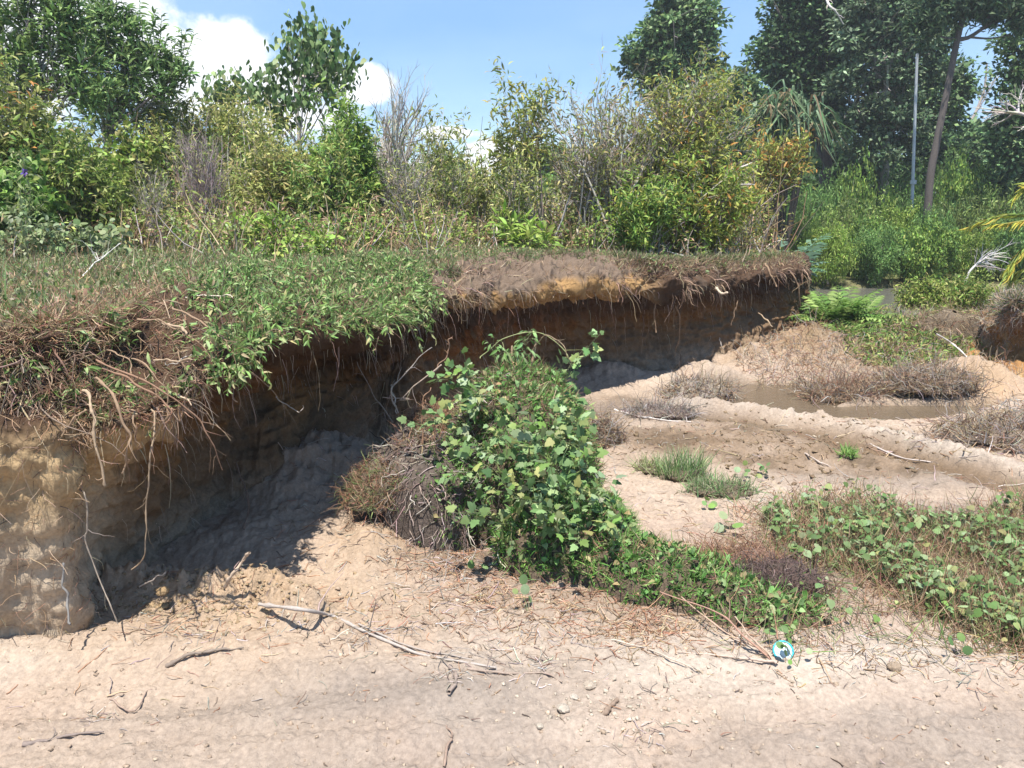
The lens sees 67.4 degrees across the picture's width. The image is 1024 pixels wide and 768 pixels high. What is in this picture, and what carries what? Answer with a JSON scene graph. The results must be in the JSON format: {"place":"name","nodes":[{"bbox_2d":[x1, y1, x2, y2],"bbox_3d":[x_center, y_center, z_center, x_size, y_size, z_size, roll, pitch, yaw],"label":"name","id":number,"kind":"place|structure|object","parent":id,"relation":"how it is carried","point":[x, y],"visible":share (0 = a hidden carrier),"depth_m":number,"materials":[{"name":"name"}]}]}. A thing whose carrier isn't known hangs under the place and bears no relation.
{"place":"outdoors","nodes":[
{"label":"outdoors","id":0,"kind":"place"},
{"bbox_2d":[0,238,811,637],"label":"bank","id":1,"kind":"structure","parent":0,"point":[252,448],"depth_m":4.10,"materials":[{"name":"soil"}]},
{"bbox_2d":[0,148,48,252],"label":"tall weed","id":2,"kind":"object","parent":1,"relation":"on","point":[29,205],"visible":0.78,"depth_m":6.77,"materials":[{"name":"green plant"}]},
{"bbox_2d":[0,42,74,173],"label":"shrub","id":3,"kind":"object","parent":1,"relation":"on","point":[19,121],"visible":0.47,"depth_m":7.57,"materials":[{"name":"green plant"}]},
{"bbox_2d":[0,135,76,253],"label":"shrub","id":4,"kind":"object","parent":1,"relation":"on","point":[52,204],"visible":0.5,"depth_m":7.17,"materials":[{"name":"green plant"}]},
{"bbox_2d":[0,198,76,259],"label":"herb","id":5,"kind":"object","parent":1,"relation":"on","point":[38,233],"visible":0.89,"depth_m":6.44,"materials":[{"name":"green plant"}]},
{"bbox_2d":[0,0,121,132],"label":"tree","id":6,"kind":"object","parent":1,"relation":"on","point":[29,43],"visible":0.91,"depth_m":9.69,"materials":[{"name":"green plant"}]},
{"bbox_2d":[8,107,140,249],"bbox_3d":[-4.516,-2.076,7.896,1.237,1.503,1.244,0,13,0],"label":"shrub","id":7,"kind":"object","parent":1,"relation":"on","point":[86,187],"visible":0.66,"depth_m":7.73,"materials":[{"name":"green plant"}]},
{"bbox_2d":[59,213,137,256],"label":"herb","id":8,"kind":"object","parent":1,"relation":"on","point":[90,238],"visible":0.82,"depth_m":6.75,"materials":[{"name":"green plant"}]},
{"bbox_2d":[73,114,176,240],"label":"shrub","id":9,"kind":"object","parent":1,"relation":"on","point":[149,151],"visible":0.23,"depth_m":9.30,"materials":[{"name":"green plant"}]},
{"bbox_2d":[56,0,201,149],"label":"tree","id":10,"kind":"object","parent":1,"relation":"on","point":[130,54],"visible":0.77,"depth_m":10.68,"materials":[{"name":"green plant"}]},
{"bbox_2d":[121,149,185,247],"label":"bare bush","id":11,"kind":"object","parent":1,"relation":"on","point":[159,195],"visible":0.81,"depth_m":8.15,"materials":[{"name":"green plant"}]},
{"bbox_2d":[94,77,267,231],"bbox_3d":[-5.082,-3.473,11.526,2.473,2.579,2.292,-7,15,-29],"label":"shrub","id":12,"kind":"object","parent":1,"relation":"on","point":[155,121],"visible":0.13,"depth_m":11.12,"materials":[{"name":"green plant"}]},
{"bbox_2d":[160,99,238,242],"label":"bare bush","id":13,"kind":"object","parent":1,"relation":"on","point":[205,179],"visible":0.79,"depth_m":8.62,"materials":[{"name":"grey plant"}]},
{"bbox_2d":[166,214,253,250],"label":"herb","id":14,"kind":"object","parent":1,"relation":"on","point":[175,229],"visible":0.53,"depth_m":7.39,"materials":[{"name":"green plant"}]},
{"bbox_2d":[186,65,267,122],"bbox_3d":[-4.853,-4.098,13.473,1.374,2.880,1.056,-8,15,-33],"label":"leaved tree","id":15,"kind":"object","parent":1,"relation":"on","point":[211,91],"visible":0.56,"depth_m":13.13,"materials":[{"name":"green plant"}]},
{"bbox_2d":[168,77,293,194],"bbox_3d":[-4.155,-3.473,11.833,1.795,2.428,1.779,4,13,17],"label":"shrub","id":16,"kind":"object","parent":1,"relation":"on","point":[202,111],"visible":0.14,"depth_m":11.61,"materials":[{"name":"green plant"}]},
{"bbox_2d":[214,200,304,248],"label":"herb","id":17,"kind":"object","parent":1,"relation":"on","point":[259,218],"visible":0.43,"depth_m":7.54,"materials":[{"name":"green plant"}]},
{"bbox_2d":[219,112,319,230],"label":"shrub","id":18,"kind":"object","parent":1,"relation":"on","point":[272,179],"visible":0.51,"depth_m":9.08,"materials":[{"name":"green plant"}]},
{"bbox_2d":[254,230,344,258],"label":"herb","id":19,"kind":"object","parent":1,"relation":"on","point":[319,240],"visible":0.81,"depth_m":6.26,"materials":[{"name":"green plant"}]},
{"bbox_2d":[235,1,372,150],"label":"leaved tree","id":20,"kind":"object","parent":1,"relation":"on","point":[324,61],"visible":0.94,"depth_m":12.16,"materials":[{"name":"green plant"}]},
{"bbox_2d":[279,211,356,250],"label":"herb","id":21,"kind":"object","parent":1,"relation":"on","point":[288,217],"visible":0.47,"depth_m":7.21,"materials":[{"name":"green plant"}]},
{"bbox_2d":[278,131,376,237],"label":"shrub","id":22,"kind":"object","parent":1,"relation":"on","point":[330,179],"visible":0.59,"depth_m":8.35,"materials":[{"name":"green plant"}]},
{"bbox_2d":[293,77,390,213],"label":"shrub","id":23,"kind":"object","parent":1,"relation":"on","point":[355,132],"visible":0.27,"depth_m":8.87,"materials":[{"name":"green plant"}]},
{"bbox_2d":[0,228,760,293],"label":"tall grass","id":24,"kind":"structure","parent":1,"relation":"on","point":[127,257],"depth_m":5.97,"materials":[{"name":"green plant"}]},
{"bbox_2d":[341,214,419,248],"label":"herb","id":25,"kind":"object","parent":1,"relation":"on","point":[371,235],"visible":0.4,"depth_m":7.69,"materials":[{"name":"green plant"}]},
{"bbox_2d":[0,238,778,324],"bbox_3d":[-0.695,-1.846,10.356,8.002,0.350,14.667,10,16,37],"label":"bank grass","id":26,"kind":"structure","parent":1,"relation":"on","point":[138,274],"depth_m":5.01,"materials":[{"name":"plant"}]},
{"bbox_2d":[364,126,442,234],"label":"bare bush","id":27,"kind":"object","parent":1,"relation":"on","point":[399,187],"visible":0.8,"depth_m":8.70,"materials":[{"name":"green plant"}]},
{"bbox_2d":[0,239,808,436],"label":"overhanging turf","id":28,"kind":"structure","parent":1,"relation":"on","point":[391,264],"depth_m":3.79,"materials":[{"name":"green plant"}]},
{"bbox_2d":[0,244,808,445],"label":"dead thatch","id":29,"kind":"object","parent":1,"relation":"on","point":[708,257],"visible":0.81,"depth_m":3.09,"materials":[{"name":"brown plant"}]},
{"bbox_2d":[364,60,447,241],"bbox_3d":[-1.346,-2.718,9.207,1.141,2.156,1.020,5,13,20],"label":"bare tree","id":30,"kind":"object","parent":1,"relation":"on","point":[398,120],"visible":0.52,"depth_m":9.06,"materials":[{"name":"grey plant"}]},
{"bbox_2d":[0,94,816,258],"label":"undergrowth","id":31,"kind":"object","parent":1,"relation":"on","point":[566,232],"visible":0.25,"depth_m":8.63,"materials":[{"name":"green plant"}]},
{"bbox_2d":[0,243,816,644],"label":"root fringe","id":32,"kind":"object","parent":1,"relation":"hanging from","point":[32,409],"visible":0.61,"depth_m":2.96,"materials":[{"name":"brown plant"}]},
{"bbox_2d":[1,88,824,260],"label":"dry stems","id":33,"kind":"object","parent":1,"relation":"on","point":[765,237],"visible":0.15,"depth_m":8.78,"materials":[{"name":"brown plant"}]},
{"bbox_2d":[411,94,495,232],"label":"twiggy shrub","id":34,"kind":"object","parent":1,"relation":"on","point":[450,192],"visible":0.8,"depth_m":9.03,"materials":[{"name":"green plant"}]},
{"bbox_2d":[428,105,509,242],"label":"twiggy shrub","id":35,"kind":"object","parent":1,"relation":"on","point":[483,193],"visible":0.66,"depth_m":9.52,"materials":[{"name":"green plant"}]},
{"bbox_2d":[485,141,550,246],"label":"twiggy shrub","id":36,"kind":"object","parent":1,"relation":"on","point":[511,205],"visible":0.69,"depth_m":8.69,"materials":[{"name":"green plant"}]},
{"bbox_2d":[479,56,562,243],"bbox_3d":[0.104,-2.762,9.247,1.001,2.260,1.186,0,13,0],"label":"twiggy shrub","id":37,"kind":"object","parent":1,"relation":"on","point":[525,143],"visible":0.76,"depth_m":9.07,"materials":[{"name":"green plant"}]},
{"bbox_2d":[482,200,564,250],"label":"herb","id":38,"kind":"object","parent":1,"relation":"on","point":[514,234],"visible":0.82,"depth_m":8.37,"materials":[{"name":"green plant"}]},
{"bbox_2d":[525,32,691,252],"bbox_3d":[1.143,-2.789,9.226,1.955,2.446,1.741,-10,16,-38],"label":"shrub","id":39,"kind":"object","parent":1,"relation":"on","point":[601,160],"visible":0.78,"depth_m":9.00,"materials":[{"name":"green plant"}]},
{"bbox_2d":[587,154,699,252],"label":"shrub","id":40,"kind":"object","parent":1,"relation":"on","point":[646,218],"visible":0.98,"depth_m":8.40,"materials":[{"name":"green plant"}]},
{"bbox_2d":[604,41,772,252],"bbox_3d":[2.072,-2.795,9.422,2.111,2.467,1.892,0,13,0],"label":"fan shrub","id":41,"kind":"object","parent":1,"relation":"on","point":[696,115],"visible":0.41,"depth_m":8.99,"materials":[{"name":"green plant"}]},
{"bbox_2d":[648,125,767,256],"bbox_3d":[2.277,-2.216,8.965,1.328,1.546,1.094,5,14,20],"label":"fan shrub","id":42,"kind":"object","parent":1,"relation":"on","point":[710,213],"visible":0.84,"depth_m":8.78,"materials":[{"name":"green plant"}]},
{"bbox_2d":[740,119,816,248],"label":"yellow shrub","id":43,"kind":"object","parent":1,"relation":"on","point":[774,162],"visible":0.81,"depth_m":11.89,"materials":[{"name":"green plant"}]},
{"bbox_2d":[0,0,1020,211],"label":"sky","id":44,"kind":"structure","parent":0,"point":[457,38],"materials":[{"name":"blue"}]},
{"bbox_2d":[0,271,1023,767],"bbox_3d":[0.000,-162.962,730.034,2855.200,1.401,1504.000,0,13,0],"label":"ground","id":45,"kind":"structure","parent":0,"point":[224,541],"depth_m":2.77,"materials":[{"name":"beige sand"}]},
{"bbox_2d":[322,444,422,530],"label":"grass tussock","id":46,"kind":"object","parent":45,"relation":"on","point":[362,492],"depth_m":3.78,"materials":[{"name":"plant"}]},
{"bbox_2d":[258,572,495,668],"bbox_3d":[-0.537,0.980,2.906,0.977,0.412,0.343,10,16,39],"label":"stick","id":47,"kind":"object","parent":45,"relation":"on","point":[312,611],"visible":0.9,"depth_m":2.94,"materials":[{"name":"beige wood"}]},
{"bbox_2d":[1,398,1023,767],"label":"soil crumbs","id":48,"kind":"object","parent":45,"relation":"on","point":[341,624],"visible":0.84,"depth_m":2.86,"materials":[{"name":"beige soil"}]},
{"bbox_2d":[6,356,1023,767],"bbox_3d":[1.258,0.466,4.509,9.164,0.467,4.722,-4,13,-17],"label":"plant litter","id":49,"kind":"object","parent":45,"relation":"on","point":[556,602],"visible":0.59,"depth_m":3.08,"materials":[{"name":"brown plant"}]},
{"bbox_2d":[349,338,827,633],"bbox_3d":[0.271,0.326,3.994,2.259,0.999,2.450,0,13,0],"label":"turf lump","id":50,"kind":"object","parent":45,"relation":"on","point":[631,563],"visible":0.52,"depth_m":3.65,"materials":[{"name":"plant"}]},
{"bbox_2d":[392,392,455,437],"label":"grass tussock","id":51,"kind":"object","parent":50,"relation":"on","point":[415,417],"depth_m":4.29,"materials":[{"name":"plant"}]},
{"bbox_2d":[482,328,540,371],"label":"willow weed","id":52,"kind":"object","parent":50,"relation":"on","point":[518,344],"visible":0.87,"depth_m":4.28,"materials":[{"name":"green plant"}]},
{"bbox_2d":[426,347,626,555],"bbox_3d":[0.049,0.301,3.561,0.950,0.854,0.989,0,13,0],"label":"broadleaf weed","id":53,"kind":"object","parent":50,"relation":"on","point":[544,511],"visible":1,"depth_m":3.49,"materials":[{"name":"green plant"}]},
{"bbox_2d":[556,329,603,388],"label":"broadleaf weed","id":54,"kind":"object","parent":50,"relation":"on","point":[576,359],"visible":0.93,"depth_m":4.20,"materials":[{"name":"green plant"}]},
{"bbox_2d":[586,400,637,448],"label":"grass tussock","id":55,"kind":"object","parent":45,"relation":"on","point":[611,431],"depth_m":5.37,"materials":[{"name":"plant"}]},
{"bbox_2d":[603,387,713,421],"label":"grass tussock","id":56,"kind":"object","parent":45,"relation":"on","point":[675,412],"depth_m":6.17,"materials":[{"name":"plant"}]},
{"bbox_2d":[611,0,735,145],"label":"tree","id":57,"kind":"object","parent":45,"relation":"on","point":[674,31],"visible":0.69,"depth_m":21.99,"materials":[{"name":"green plant"}]},
{"bbox_2d":[638,439,722,483],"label":"grass tuft","id":58,"kind":"object","parent":45,"relation":"on","point":[682,472],"visible":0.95,"depth_m":4.67,"materials":[{"name":"plant"}]},
{"bbox_2d":[644,358,751,401],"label":"grass tussock","id":59,"kind":"object","parent":45,"relation":"on","point":[693,386],"depth_m":6.75,"materials":[{"name":"plant"}]},
{"bbox_2d":[676,469,773,501],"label":"grass tuft","id":60,"kind":"object","parent":45,"relation":"on","point":[716,487],"visible":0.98,"depth_m":4.43,"materials":[{"name":"plant"}]},
{"bbox_2d":[674,61,781,199],"bbox_3d":[6.199,-6.224,22.223,3.412,5.753,2.382,0,13,0],"label":"tree","id":61,"kind":"object","parent":45,"relation":"on","point":[756,79],"visible":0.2,"depth_m":21.36,"materials":[{"name":"green plant"}]},
{"bbox_2d":[662,521,808,575],"bbox_3d":[1.005,0.826,3.478,0.764,0.405,0.650,0,13,0],"label":"root clod","id":62,"kind":"object","parent":45,"relation":"on","point":[733,550],"visible":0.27,"depth_m":3.52,"materials":[{"name":"plant"}]},
{"bbox_2d":[708,532,845,609],"bbox_3d":[1.133,0.823,3.313,0.607,0.372,0.531,0,13,0],"label":"root clod","id":63,"kind":"object","parent":45,"relation":"on","point":[791,569],"visible":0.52,"depth_m":3.25,"materials":[{"name":"plant"}]},
{"bbox_2d":[718,79,858,250],"bbox_3d":[6.100,-4.511,17.422,2.617,4.576,2.688,-11,16,-39],"label":"screw palm","id":64,"kind":"object","parent":45,"relation":"on","point":[789,109],"visible":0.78,"depth_m":16.79,"materials":[{"name":"green plant"}]},
{"bbox_2d":[738,0,862,191],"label":"tree","id":65,"kind":"object","parent":45,"relation":"on","point":[792,44],"visible":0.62,"depth_m":23.85,"materials":[{"name":"green plant"}]},
{"bbox_2d":[778,172,845,232],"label":"swamp bush","id":66,"kind":"object","parent":45,"relation":"on","point":[818,198],"visible":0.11,"depth_m":21.17,"materials":[{"name":"green plant"}]},
{"bbox_2d":[789,206,865,287],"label":"swamp bush","id":67,"kind":"object","parent":45,"relation":"on","point":[840,260],"visible":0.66,"depth_m":17.35,"materials":[{"name":"green plant"}]},
{"bbox_2d":[677,384,981,431],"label":"puddle water","id":68,"kind":"structure","parent":45,"relation":"on","point":[782,398],"depth_m":6.58,"materials":[{"name":"brown liquid"}]},
{"bbox_2d":[784,285,887,329],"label":"fern","id":69,"kind":"object","parent":45,"relation":"on","point":[844,310],"visible":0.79,"depth_m":8.82,"materials":[{"name":"green plant"}]},
{"bbox_2d":[768,358,924,409],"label":"grass tussock","id":70,"kind":"object","parent":45,"relation":"on","point":[847,389],"depth_m":6.76,"materials":[{"name":"plant"}]},
{"bbox_2d":[818,188,881,271],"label":"swamp bush","id":71,"kind":"object","parent":45,"relation":"on","point":[845,215],"visible":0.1,"depth_m":19.78,"materials":[{"name":"green plant"}]},
{"bbox_2d":[833,141,879,219],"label":"swamp bush","id":72,"kind":"object","parent":45,"relation":"on","point":[865,190],"visible":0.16,"depth_m":22.36,"materials":[{"name":"green plant"}]},
{"bbox_2d":[700,466,1023,682],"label":"creeper grass","id":73,"kind":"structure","parent":45,"relation":"on","point":[971,628],"depth_m":3.48,"materials":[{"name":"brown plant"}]},
{"bbox_2d":[830,203,895,276],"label":"swamp bush","id":74,"kind":"object","parent":45,"relation":"on","point":[857,225],"visible":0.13,"depth_m":18.91,"materials":[{"name":"green plant"}]},
{"bbox_2d":[804,139,925,203],"bbox_3d":[12.981,-7.542,30.098,6.997,4.454,3.138,0,13,0],"label":"tree","id":75,"kind":"object","parent":45,"relation":"on","point":[838,160],"visible":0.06,"depth_m":29.29,"materials":[{"name":"green plant"}]},
{"bbox_2d":[731,302,1023,390],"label":"mound straw","id":76,"kind":"object","parent":45,"relation":"on","point":[791,383],"visible":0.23,"depth_m":7.87,"materials":[{"name":"brown plant"}]},
{"bbox_2d":[846,217,910,287],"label":"swamp bush","id":77,"kind":"object","parent":45,"relation":"on","point":[872,267],"visible":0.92,"depth_m":17.64,"materials":[{"name":"green plant"}]},
{"bbox_2d":[737,478,1023,670],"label":"creeper","id":78,"kind":"object","parent":45,"relation":"on","point":[1015,622],"visible":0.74,"depth_m":3.51,"materials":[{"name":"green plant"}]},
{"bbox_2d":[812,0,966,212],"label":"tree","id":79,"kind":"object","parent":45,"relation":"on","point":[881,115],"visible":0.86,"depth_m":22.29,"materials":[{"name":"green plant"}]},
{"bbox_2d":[866,180,933,272],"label":"swamp bush","id":80,"kind":"object","parent":45,"relation":"on","point":[896,214],"visible":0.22,"depth_m":20.05,"materials":[{"name":"green plant"}]},
{"bbox_2d":[875,160,934,219],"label":"swamp bush","id":81,"kind":"object","parent":45,"relation":"on","point":[906,197],"visible":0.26,"depth_m":23.02,"materials":[{"name":"green plant"}]},
{"bbox_2d":[825,305,993,368],"bbox_3d":[5.050,-0.771,9.822,3.240,0.530,5.019,0,13,0],"label":"mound cover","id":82,"kind":"object","parent":45,"relation":"on","point":[895,319],"visible":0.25,"depth_m":8.18,"materials":[{"name":"green plant"}]},
{"bbox_2d":[910,53,918,211],"bbox_3d":[10.841,-5.759,20.742,0.554,5.912,0.164,0,13,0],"label":"pole","id":83,"kind":"object","parent":45,"relation":"on","point":[913,181],"visible":0.67,"depth_m":20.50,"materials":[{"name":"metal"}]},
{"bbox_2d":[893,208,965,282],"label":"swamp bush","id":84,"kind":"object","parent":45,"relation":"on","point":[935,250],"visible":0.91,"depth_m":17.54,"materials":[{"name":"green plant"}]},
{"bbox_2d":[891,269,971,309],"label":"weed bush","id":85,"kind":"object","parent":45,"relation":"on","point":[928,293],"visible":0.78,"depth_m":11.67,"materials":[{"name":"green plant"}]},
{"bbox_2d":[902,201,962,273],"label":"swamp bush","id":86,"kind":"object","parent":45,"relation":"on","point":[941,218],"visible":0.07,"depth_m":18.92,"materials":[{"name":"green plant"}]},
{"bbox_2d":[860,348,1010,406],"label":"grass tussock","id":87,"kind":"object","parent":45,"relation":"on","point":[929,379],"depth_m":6.67,"materials":[{"name":"plant"}]},
{"bbox_2d":[889,44,992,188],"bbox_3d":[14.124,-7.797,25.958,2.920,7.059,2.251,0,13,0],"label":"tree","id":88,"kind":"object","parent":45,"relation":"on","point":[963,91],"visible":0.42,"depth_m":25.23,"materials":[{"name":"green plant"}]},
{"bbox_2d":[915,144,968,207],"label":"swamp bush","id":89,"kind":"object","parent":45,"relation":"on","point":[939,175],"visible":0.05,"depth_m":24.12,"materials":[{"name":"green plant"}]},
{"bbox_2d":[905,185,998,272],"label":"swamp bush","id":90,"kind":"object","parent":45,"relation":"on","point":[963,219],"visible":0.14,"depth_m":19.68,"materials":[{"name":"green plant"}]},
{"bbox_2d":[885,0,1023,217],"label":"leaning tree","id":91,"kind":"object","parent":45,"relation":"on","point":[933,17],"visible":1,"depth_m":18.44,"materials":[{"name":"green plant"}]},
{"bbox_2d":[904,388,1023,457],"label":"grass tussock","id":92,"kind":"object","parent":45,"relation":"on","point":[1006,434],"depth_m":5.39,"materials":[{"name":"plant"}]},
{"bbox_2d":[934,139,993,215],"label":"swamp bush","id":93,"kind":"object","parent":45,"relation":"on","point":[967,180],"visible":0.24,"depth_m":21.53,"materials":[{"name":"green plant"}]},
{"bbox_2d":[934,263,997,311],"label":"weed bush","id":94,"kind":"object","parent":45,"relation":"on","point":[972,293],"visible":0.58,"depth_m":11.99,"materials":[{"name":"green plant"}]},
{"bbox_2d":[924,115,1011,181],"bbox_3d":[17.470,-7.559,29.023,3.870,5.105,2.734,0,13,0],"label":"tree","id":95,"kind":"object","parent":45,"relation":"on","point":[971,131],"visible":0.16,"depth_m":28.24,"materials":[{"name":"green plant"}]},
{"bbox_2d":[944,215,1015,281],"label":"swamp bush","id":96,"kind":"object","parent":45,"relation":"on","point":[968,255],"visible":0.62,"depth_m":17.96,"materials":[{"name":"green plant"}]},
{"bbox_2d":[962,26,1023,195],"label":"tree","id":97,"kind":"object","parent":45,"relation":"on","point":[1005,150],"visible":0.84,"depth_m":20.79,"materials":[{"name":"green plant"}]},
{"bbox_2d":[962,294,1023,377],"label":"earth bank","id":98,"kind":"structure","parent":45,"relation":"on","point":[1018,358],"depth_m":7.69,"materials":[{"name":"soil"}]},
{"bbox_2d":[887,296,989,347],"bbox_3d":[4.898,-0.648,8.651,1.598,0.742,1.089,0,13,0],"label":"straw drape","id":99,"kind":"object","parent":98,"relation":"on","point":[946,319],"visible":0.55,"depth_m":8.49,"materials":[{"name":"plant"}]},
{"bbox_2d":[959,182,1023,288],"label":"palm","id":100,"kind":"object","parent":98,"relation":"on","point":[1010,268],"visible":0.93,"depth_m":9.26,"materials":[{"name":"yellow plant"}]},
{"bbox_2d":[970,289,1023,351],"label":"root fringe","id":101,"kind":"object","parent":98,"relation":"attached to","point":[1020,318],"visible":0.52,"depth_m":7.67,"materials":[{"name":"brown plant"}]},
{"bbox_2d":[981,282,1023,320],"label":"dry grass clump","id":102,"kind":"object","parent":98,"relation":"on","point":[1004,295],"visible":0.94,"depth_m":7.50,"materials":[{"name":"beige plant"}]},
{"bbox_2d":[963,175,1023,238],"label":"swamp bush","id":103,"kind":"object","parent":45,"relation":"on","point":[994,207],"visible":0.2,"depth_m":19.88,"materials":[{"name":"green plant"}]},
{"bbox_2d":[973,204,1023,282],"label":"swamp bush","id":104,"kind":"object","parent":45,"relation":"on","point":[1017,235],"visible":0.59,"depth_m":17.52,"materials":[{"name":"green plant"}]},
{"bbox_2d":[809,288,992,308],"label":"swamp water","id":105,"kind":"structure","parent":0,"point":[888,295],"depth_m":16.55,"materials":[{"name":"grey liquid"}]},
{"bbox_2d":[778,233,830,291],"bbox_3d":[5.221,-2.383,15.446,2.332,1.275,2.489,3,13,14],"label":"young palm","id":106,"kind":"object","parent":105,"relation":"on","point":[811,254],"visible":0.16,"depth_m":14.95,"materials":[{"name":"green plant"}]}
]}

